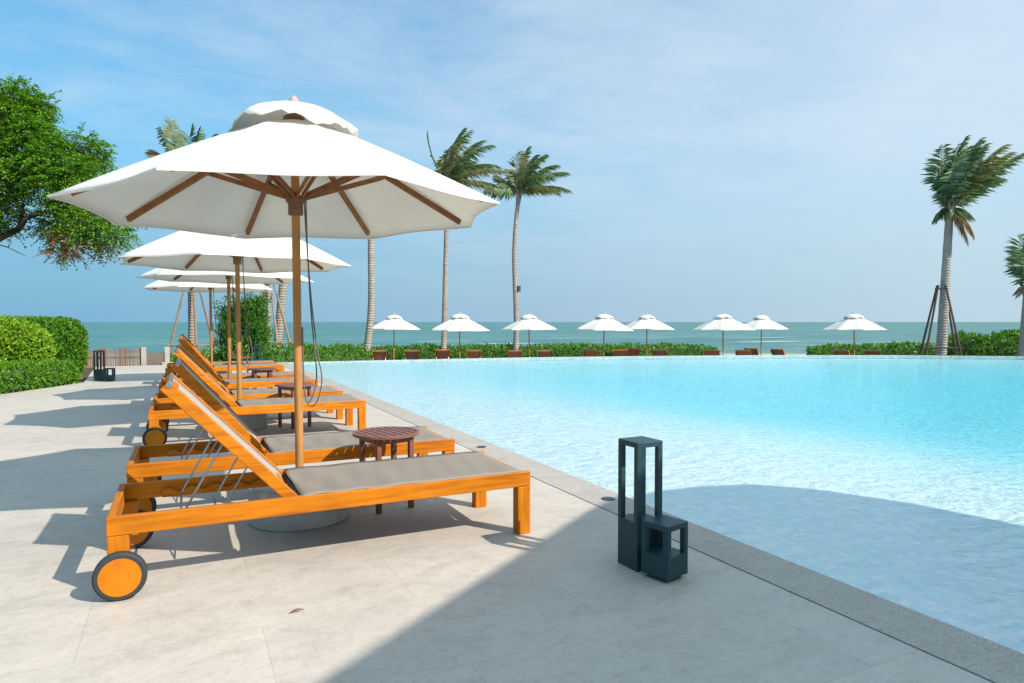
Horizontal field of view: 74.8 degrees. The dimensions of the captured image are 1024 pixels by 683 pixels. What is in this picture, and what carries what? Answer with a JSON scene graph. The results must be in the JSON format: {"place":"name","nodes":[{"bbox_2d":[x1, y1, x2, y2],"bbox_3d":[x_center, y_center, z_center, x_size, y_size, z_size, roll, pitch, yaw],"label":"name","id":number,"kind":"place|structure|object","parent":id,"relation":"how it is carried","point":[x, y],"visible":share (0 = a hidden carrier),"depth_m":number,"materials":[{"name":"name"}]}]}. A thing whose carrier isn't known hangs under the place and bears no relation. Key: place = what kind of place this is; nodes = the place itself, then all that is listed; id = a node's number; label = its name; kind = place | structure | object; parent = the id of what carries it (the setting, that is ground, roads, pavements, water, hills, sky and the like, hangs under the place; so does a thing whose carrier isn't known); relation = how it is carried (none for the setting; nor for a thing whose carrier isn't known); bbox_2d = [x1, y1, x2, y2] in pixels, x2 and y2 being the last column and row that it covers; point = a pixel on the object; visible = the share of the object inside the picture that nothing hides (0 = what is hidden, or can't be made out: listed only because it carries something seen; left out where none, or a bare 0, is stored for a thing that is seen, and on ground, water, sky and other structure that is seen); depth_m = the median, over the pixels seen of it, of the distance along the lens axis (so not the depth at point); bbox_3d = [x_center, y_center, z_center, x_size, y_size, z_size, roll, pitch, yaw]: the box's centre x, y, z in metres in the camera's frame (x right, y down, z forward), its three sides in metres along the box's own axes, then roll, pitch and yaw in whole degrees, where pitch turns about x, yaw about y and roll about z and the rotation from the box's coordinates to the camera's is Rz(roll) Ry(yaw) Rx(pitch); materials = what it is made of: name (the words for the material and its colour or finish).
{"place":"outdoors","nodes":[
{"label":"outdoors","id":0,"kind":"place"},
{"bbox_2d":[3,368,92,393],"bbox_3d":[-18.629,1.567,2.000,28.260,0.910,20.300,-1,2,-26],"label":"planting bed","id":1,"kind":"object","parent":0,"point":[86,373],"depth_m":14.61,"materials":[{"name":"soil"}]},
{"bbox_2d":[0,315,57,360],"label":"clipped hedge","id":2,"kind":"object","parent":1,"relation":"on","point":[20,339],"visible":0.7,"depth_m":12.66,"materials":[{"name":"green plant"}]},
{"bbox_2d":[0,358,82,393],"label":"hedge","id":3,"kind":"object","parent":1,"relation":"on","point":[17,375],"visible":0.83,"depth_m":11.55,"materials":[{"name":"green plant"}]},
{"bbox_2d":[4,314,89,372],"bbox_3d":[-10.567,0.136,14.745,1.786,1.473,2.035,0,2,0],"label":"clipped hedge","id":4,"kind":"object","parent":1,"relation":"on","point":[69,334],"visible":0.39,"depth_m":14.81,"materials":[{"name":"green plant"}]},
{"bbox_2d":[89,354,805,367],"bbox_3d":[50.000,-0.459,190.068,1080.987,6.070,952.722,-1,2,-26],"label":"ground","id":5,"kind":"structure","parent":0,"point":[208,355],"depth_m":42.88,"materials":[{"name":"brown soil"}]},
{"bbox_2d":[0,73,147,270],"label":"shade tree","id":6,"kind":"object","parent":5,"relation":"on","point":[33,167],"visible":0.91,"depth_m":16.66,"materials":[{"name":"green plant"}]},
{"bbox_2d":[84,347,169,367],"bbox_3d":[-10.460,0.857,17.680,2.540,1.410,0.120,-1,2,-26],"label":"picket fence","id":7,"kind":"object","parent":5,"relation":"on","point":[138,357],"visible":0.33,"depth_m":17.81,"materials":[{"name":"brown wood"}]},
{"bbox_2d":[144,117,218,344],"bbox_3d":[-10.645,-3.056,22.574,3.531,8.961,2.173,1,2,27],"label":"palm tree","id":8,"kind":"object","parent":5,"relation":"on","point":[178,142],"visible":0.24,"depth_m":22.41,"materials":[{"name":"green plant"}]},
{"bbox_2d":[166,292,215,351],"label":"support stakes","id":9,"kind":"object","parent":5,"relation":"on","point":[194,315],"visible":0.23,"depth_m":22.29,"materials":[{"name":"brown wood"}]},
{"bbox_2d":[164,348,257,361],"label":"garden shrubs","id":10,"kind":"object","parent":5,"relation":"on","point":[173,357],"visible":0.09,"depth_m":21.17,"materials":[{"name":"green plant"}]},
{"bbox_2d":[207,292,278,361],"bbox_3d":[-7.879,0.017,19.617,2.134,3.001,2.146,-1,2,-26],"label":"conical bush","id":11,"kind":"object","parent":5,"relation":"on","point":[258,331],"visible":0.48,"depth_m":19.34,"materials":[{"name":"green plant"}]},
{"bbox_2d":[262,284,271,349],"bbox_3d":[-8.593,-2.733,23.265,2.423,8.277,2.356,-1,2,-26],"label":"palm tree","id":12,"kind":"object","parent":5,"relation":"on","point":[269,304],"depth_m":23.14,"materials":[{"name":"grey plant"}]},
{"bbox_2d":[259,284,291,349],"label":"support stakes","id":13,"kind":"object","parent":5,"relation":"on","point":[284,322],"visible":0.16,"depth_m":23.10,"materials":[{"name":"brown wood"}]},
{"bbox_2d":[274,284,286,345],"bbox_3d":[-7.549,-2.959,24.057,2.395,8.706,2.667,-1,2,-26],"label":"palm tree","id":14,"kind":"object","parent":5,"relation":"on","point":[282,290],"visible":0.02,"depth_m":23.91,"materials":[{"name":"grey plant"}]},
{"bbox_2d":[258,341,373,361],"bbox_3d":[-6.942,0.725,23.639,1.693,1.590,4.742,1,2,38],"label":"beach hedge","id":15,"kind":"object","parent":5,"relation":"on","point":[335,352],"visible":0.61,"depth_m":23.59,"materials":[{"name":"green plant"}]},
{"bbox_2d":[363,239,374,354],"bbox_3d":[-5.198,-2.748,25.617,2.464,8.253,2.457,-1,2,-26],"label":"palm tree","id":16,"kind":"object","parent":5,"relation":"on","point":[370,310],"visible":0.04,"depth_m":25.42,"materials":[{"name":"grey plant"}]},
{"bbox_2d":[372,350,386,359],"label":"beach lounger","id":17,"kind":"object","parent":5,"relation":"on","point":[379,355],"visible":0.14,"depth_m":26.85,"materials":[{"name":"brown wood"}]},
{"bbox_2d":[373,314,420,359],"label":"wooden umbrella","id":18,"kind":"object","parent":5,"relation":"on","point":[393,322],"visible":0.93,"depth_m":28.36,"materials":[{"name":"fabric"}]},
{"bbox_2d":[404,350,418,359],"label":"beach lounger","id":19,"kind":"object","parent":5,"relation":"on","point":[411,354],"visible":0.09,"depth_m":26.84,"materials":[{"name":"wood"}]},
{"bbox_2d":[435,349,449,358],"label":"beach lounger","id":20,"kind":"object","parent":5,"relation":"on","point":[442,353],"visible":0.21,"depth_m":27.44,"materials":[{"name":"wood"}]},
{"bbox_2d":[430,312,489,358],"bbox_3d":[-1.965,0.116,25.182,2.204,2.459,2.204,0,2,-7],"label":"wooden umbrella","id":21,"kind":"object","parent":5,"relation":"on","point":[459,322],"visible":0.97,"depth_m":24.62,"materials":[{"name":"fabric"}]},
{"bbox_2d":[427,128,508,348],"bbox_3d":[-2.373,-4.309,30.560,4.808,10.997,2.775,0,2,-5],"label":"palm tree","id":22,"kind":"object","parent":5,"relation":"on","point":[454,164],"visible":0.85,"depth_m":30.27,"materials":[{"name":"green plant"}]},
{"bbox_2d":[467,350,480,358],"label":"beach lounger","id":23,"kind":"object","parent":5,"relation":"on","point":[473,353],"visible":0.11,"depth_m":27.03,"materials":[{"name":"wood"}]},
{"bbox_2d":[370,341,652,359],"bbox_3d":[-0.298,0.636,31.075,13.544,1.358,2.118,0,2,2],"label":"beach hedge","id":24,"kind":"object","parent":5,"relation":"on","point":[571,349],"visible":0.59,"depth_m":30.64,"materials":[{"name":"green plant"}]},
{"bbox_2d":[508,350,521,357],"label":"beach lounger","id":25,"kind":"object","parent":5,"relation":"on","point":[514,353],"visible":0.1,"depth_m":26.81,"materials":[{"name":"wood"}]},
{"bbox_2d":[482,146,572,349],"bbox_3d":[0.769,-3.867,30.739,3.971,10.112,2.442,0,2,16],"label":"palm tree","id":26,"kind":"object","parent":5,"relation":"on","point":[527,179],"visible":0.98,"depth_m":30.41,"materials":[{"name":"green plant"}]},
{"bbox_2d":[501,313,555,356],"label":"wooden umbrella","id":27,"kind":"object","parent":5,"relation":"on","point":[528,322],"visible":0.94,"depth_m":27.35,"materials":[{"name":"fabric"}]},
{"bbox_2d":[538,350,552,356],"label":"beach lounger","id":28,"kind":"object","parent":5,"relation":"on","point":[545,353],"visible":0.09,"depth_m":26.81,"materials":[{"name":"wood"}]},
{"bbox_2d":[583,349,597,356],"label":"beach lounger","id":29,"kind":"object","parent":5,"relation":"on","point":[589,353],"visible":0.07,"depth_m":27.22,"materials":[{"name":"wood"}]},
{"bbox_2d":[576,312,632,355],"bbox_3d":[3.571,0.093,25.998,2.204,2.460,2.204,0,2,3],"label":"wooden umbrella","id":30,"kind":"object","parent":5,"relation":"on","point":[604,322],"visible":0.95,"depth_m":25.45,"materials":[{"name":"fabric"}]},
{"bbox_2d":[614,349,627,355],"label":"beach lounger","id":31,"kind":"object","parent":5,"relation":"on","point":[620,352],"visible":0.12,"depth_m":27.60,"materials":[{"name":"wood"}]},
{"bbox_2d":[626,348,639,355],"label":"beach lounger","id":32,"kind":"object","parent":5,"relation":"on","point":[633,351],"visible":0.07,"depth_m":28.60,"materials":[{"name":"wood"}]},
{"bbox_2d":[626,313,674,355],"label":"wooden umbrella","id":33,"kind":"object","parent":5,"relation":"on","point":[646,321],"visible":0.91,"depth_m":28.06,"materials":[{"name":"fabric"}]},
{"bbox_2d":[652,349,667,355],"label":"beach lounger","id":34,"kind":"object","parent":5,"relation":"on","point":[659,352],"visible":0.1,"depth_m":27.21,"materials":[{"name":"wood"}]},
{"bbox_2d":[648,342,717,355],"bbox_3d":[7.945,0.586,31.508,3.474,1.207,2.043,0,2,1],"label":"beach hedge","id":35,"kind":"object","parent":5,"relation":"on","point":[676,350],"visible":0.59,"depth_m":31.05,"materials":[{"name":"green plant"}]},
{"bbox_2d":[704,350,719,355],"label":"beach lounger","id":36,"kind":"object","parent":5,"relation":"on","point":[711,352],"visible":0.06,"depth_m":26.79,"materials":[{"name":"wood"}]},
{"bbox_2d":[693,312,754,354],"bbox_3d":[8.134,0.097,25.825,2.204,2.459,2.204,1,2,41],"label":"wooden umbrella","id":37,"kind":"object","parent":5,"relation":"on","point":[722,321],"visible":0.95,"depth_m":25.34,"materials":[{"name":"fabric"}]},
{"bbox_2d":[735,350,750,354],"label":"beach lounger","id":38,"kind":"object","parent":5,"relation":"on","point":[742,352],"visible":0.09,"depth_m":26.98,"materials":[{"name":"wood"}]},
{"bbox_2d":[744,348,758,354],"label":"beach lounger","id":39,"kind":"object","parent":5,"relation":"on","point":[753,351],"visible":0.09,"depth_m":28.54,"materials":[{"name":"wood"}]},
{"bbox_2d":[745,314,787,354],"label":"wooden umbrella","id":40,"kind":"object","parent":5,"relation":"on","point":[761,321],"visible":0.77,"depth_m":30.43,"materials":[{"name":"fabric"}]},
{"bbox_2d":[770,349,784,354],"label":"beach lounger","id":41,"kind":"object","parent":5,"relation":"on","point":[777,352],"visible":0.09,"depth_m":27.79,"materials":[{"name":"wood"}]},
{"bbox_2d":[833,350,849,354],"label":"beach lounger","id":42,"kind":"object","parent":5,"relation":"on","point":[841,352],"visible":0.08,"depth_m":26.58,"materials":[{"name":"wood"}]},
{"bbox_2d":[820,312,887,354],"bbox_3d":[12.940,0.113,25.344,2.204,2.461,2.203,0,2,-12],"label":"beach umbrella","id":43,"kind":"object","parent":5,"relation":"on","point":[853,322],"visible":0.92,"depth_m":24.89,"materials":[{"name":"fabric"}]},
{"bbox_2d":[805,340,935,354],"bbox_3d":[15.868,0.590,29.747,5.300,1.342,1.919,1,2,17],"label":"beach hedge","id":44,"kind":"object","parent":5,"relation":"on","point":[893,348],"visible":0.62,"depth_m":29.42,"materials":[{"name":"green plant"}]},
{"bbox_2d":[864,350,880,354],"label":"beach lounger","id":45,"kind":"object","parent":5,"relation":"on","point":[872,352],"visible":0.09,"depth_m":26.57,"materials":[{"name":"wood"}]},
{"bbox_2d":[918,285,963,355],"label":"support stakes","id":46,"kind":"object","parent":5,"relation":"on","point":[927,346],"visible":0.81,"depth_m":24.03,"materials":[{"name":"brown wood"}]},
{"bbox_2d":[920,135,1023,355],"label":"palm tree","id":47,"kind":"object","parent":5,"relation":"on","point":[962,179],"visible":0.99,"depth_m":23.94,"materials":[{"name":"green plant"}]},
{"bbox_2d":[935,328,1019,355],"bbox_3d":[19.492,0.408,25.359,6.482,1.990,3.127,0,2,14],"label":"beach hedge","id":48,"kind":"object","parent":5,"relation":"on","point":[998,344],"visible":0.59,"depth_m":25.13,"materials":[{"name":"green plant"}]},
{"bbox_2d":[1003,231,1023,355],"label":"palm tree","id":49,"kind":"object","parent":5,"relation":"on","point":[1015,257],"visible":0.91,"depth_m":24.02,"materials":[{"name":"green plant"}]},
{"bbox_2d":[0,365,991,682],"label":"deck","id":50,"kind":"structure","parent":0,"point":[450,589],"depth_m":2.79,"materials":[{"name":"stone"}]},
{"bbox_2d":[93,350,104,380],"bbox_3d":[-8.034,0.470,13.032,0.147,0.596,0.147,0,2,-4],"label":"floor lantern","id":51,"kind":"object","parent":50,"relation":"on","point":[98,374],"visible":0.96,"depth_m":12.97,"materials":[{"name":"black metal"}]},
{"bbox_2d":[105,368,115,380],"bbox_3d":[-7.811,0.641,13.013,0.147,0.255,0.147,0,2,-15],"label":"floor lantern","id":52,"kind":"object","parent":50,"relation":"on","point":[108,377],"visible":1,"depth_m":12.96,"materials":[{"name":"black metal"}]},
{"bbox_2d":[141,280,271,373],"bbox_3d":[-5.755,-0.452,12.789,2.204,2.456,2.204,-1,2,-21],"label":"wooden umbrella","id":53,"kind":"object","parent":50,"relation":"on","point":[160,285],"visible":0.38,"depth_m":12.77,"materials":[{"name":"fabric"}]},
{"bbox_2d":[167,334,276,374],"bbox_3d":[-5.793,0.300,13.351,2.030,0.918,0.752,-1,2,-26],"label":"sun lounger","id":54,"kind":"object","parent":50,"relation":"on","point":[235,362],"visible":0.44,"depth_m":13.33,"materials":[{"name":"wood"}]},
{"bbox_2d":[135,268,312,390],"bbox_3d":[-4.120,-0.363,9.752,2.204,2.456,2.204,0,2,1],"label":"wooden umbrella","id":55,"kind":"object","parent":50,"relation":"on","point":[222,277],"visible":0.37,"depth_m":9.76,"materials":[{"name":"fabric"}]},
{"bbox_2d":[165,336,283,374],"bbox_3d":[-5.309,0.337,12.364,2.030,0.901,0.752,-1,2,-26],"label":"sun lounger","id":56,"kind":"object","parent":50,"relation":"on","point":[278,366],"visible":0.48,"depth_m":12.24,"materials":[{"name":"wood"}]},
{"bbox_2d":[158,338,304,392],"bbox_3d":[-4.275,0.395,10.254,2.030,0.910,0.752,-1,2,-26],"label":"sun lounger","id":57,"kind":"object","parent":50,"relation":"on","point":[261,375],"visible":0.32,"depth_m":10.23,"materials":[{"name":"wood"}]},
{"bbox_2d":[118,231,350,430],"bbox_3d":[-2.953,-0.289,7.214,2.204,2.456,2.204,-1,2,-30],"label":"wooden umbrella","id":58,"kind":"object","parent":50,"relation":"on","point":[184,251],"visible":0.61,"depth_m":7.15,"materials":[{"name":"fabric"}]},
{"bbox_2d":[159,337,317,392],"bbox_3d":[-3.769,0.411,9.221,2.030,0.938,0.752,-1,2,-27],"label":"sun lounger","id":59,"kind":"object","parent":50,"relation":"on","point":[252,383],"visible":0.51,"depth_m":9.06,"materials":[{"name":"wood"}]},
{"bbox_2d":[231,356,249,372],"bbox_3d":[-5.284,0.535,12.967,0.410,0.470,0.410,0,2,14],"label":"side table","id":60,"kind":"object","parent":50,"relation":"on","point":[244,358],"visible":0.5,"depth_m":12.89,"materials":[{"name":"red wood"}]},
{"bbox_2d":[148,343,342,424],"bbox_3d":[-3.048,0.469,7.750,2.030,0.908,0.752,-1,2,-26],"label":"sun lounger","id":61,"kind":"object","parent":50,"relation":"on","point":[248,394],"visible":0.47,"depth_m":7.67,"materials":[{"name":"wood"}]},
{"bbox_2d":[142,348,365,444],"bbox_3d":[-2.564,0.504,6.763,2.030,0.895,0.752,-1,2,-26],"label":"sun lounger","id":62,"kind":"object","parent":50,"relation":"on","point":[157,427],"visible":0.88,"depth_m":6.62,"materials":[{"name":"wood"}]},
{"bbox_2d":[254,344,261,360],"bbox_3d":[-6.278,0.367,16.541,0.147,0.596,0.147,0,2,-10],"label":"floor lantern","id":63,"kind":"object","parent":50,"relation":"on","point":[260,354],"visible":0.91,"depth_m":16.48,"materials":[{"name":"black metal"}]},
{"bbox_2d":[247,367,276,388],"bbox_3d":[-3.668,0.627,9.829,0.410,0.470,0.410,-1,2,-31],"label":"side table","id":64,"kind":"object","parent":50,"relation":"on","point":[254,371],"visible":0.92,"depth_m":9.77,"materials":[{"name":"red wood"}]},
{"bbox_2d":[47,95,499,531],"bbox_3d":[-1.244,-0.191,3.897,2.203,2.457,2.204,0,2,-13],"label":"wooden umbrella","id":65,"kind":"object","parent":50,"relation":"on","point":[294,169],"visible":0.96,"depth_m":3.87,"materials":[{"name":"fabric"}]},
{"bbox_2d":[126,357,454,511],"bbox_3d":[-1.451,0.560,4.492,2.030,0.916,0.752,-1,2,-25],"label":"sun lounger","id":66,"kind":"object","parent":50,"relation":"on","point":[279,450],"visible":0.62,"depth_m":4.33,"materials":[{"name":"wood"}]},
{"bbox_2d":[275,382,313,428],"bbox_3d":[-2.382,0.700,7.342,0.410,0.470,0.410,1,2,34],"label":"side table","id":67,"kind":"object","parent":50,"relation":"on","point":[285,386],"visible":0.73,"depth_m":7.29,"materials":[{"name":"red wood"}]},
{"bbox_2d":[91,373,529,600],"bbox_3d":[-0.954,0.602,3.477,2.030,0.892,0.752,-1,2,-26],"label":"sun lounger","id":68,"kind":"object","parent":50,"relation":"on","point":[120,572],"visible":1,"depth_m":3.33,"materials":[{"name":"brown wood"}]},
{"bbox_2d":[352,426,419,513],"bbox_3d":[-0.780,0.793,4.164,0.410,0.470,0.410,-1,2,-38],"label":"side table","id":69,"kind":"object","parent":50,"relation":"on","point":[379,437],"visible":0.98,"depth_m":4.12,"materials":[{"name":"red wood"}]},
{"bbox_2d":[618,436,662,571],"bbox_3d":[0.605,0.759,3.165,0.147,0.596,0.147,-1,2,-27],"label":"floor lantern","id":70,"kind":"object","parent":50,"relation":"on","point":[629,540],"visible":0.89,"depth_m":3.13,"materials":[{"name":"black metal"}]},
{"bbox_2d":[641,514,687,582],"bbox_3d":[0.688,0.934,3.022,0.147,0.255,0.147,-1,2,-40],"label":"floor lantern","id":71,"kind":"object","parent":50,"relation":"on","point":[663,560],"visible":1,"depth_m":2.99,"materials":[{"name":"black metal"}]},
{"bbox_2d":[0,0,1023,321],"label":"sky","id":72,"kind":"structure","parent":0,"point":[744,160],"materials":[{"name":"blue"}]},
{"bbox_2d":[81,322,1019,353],"bbox_3d":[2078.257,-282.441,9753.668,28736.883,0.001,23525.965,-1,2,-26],"label":"sea","id":73,"kind":"structure","parent":0,"point":[793,338],"depth_m":181.67,"materials":[{"name":"liquid"}]},
{"bbox_2d":[277,362,1023,682],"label":"coping","id":74,"kind":"object","parent":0,"point":[983,658],"visible":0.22,"depth_m":2.94,"materials":[{"name":"stone"}]},
{"bbox_2d":[601,497,614,500],"bbox_3d":[0.625,1.020,4.347,0.090,0.005,0.090,-1,2,-26],"label":"drain lid","id":75,"kind":"object","parent":74,"relation":"on","point":[608,498],"visible":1,"depth_m":4.34,"materials":[{"name":"grey metal"}]},
{"bbox_2d":[287,355,1023,364],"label":"pool wall","id":76,"kind":"structure","parent":0,"point":[673,357],"depth_m":22.77,"materials":[{"name":"tile"}]},
{"bbox_2d":[288,355,1023,626],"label":"pool water","id":77,"kind":"structure","parent":0,"point":[743,416],"depth_m":9.77,"materials":[{"name":"blue liquid"}]},
{"bbox_2d":[302,359,1023,653],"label":"pool floor","id":78,"kind":"structure","parent":0,"point":[969,613],"depth_m":7.39,"materials":[{"name":"tile"}]}
]}

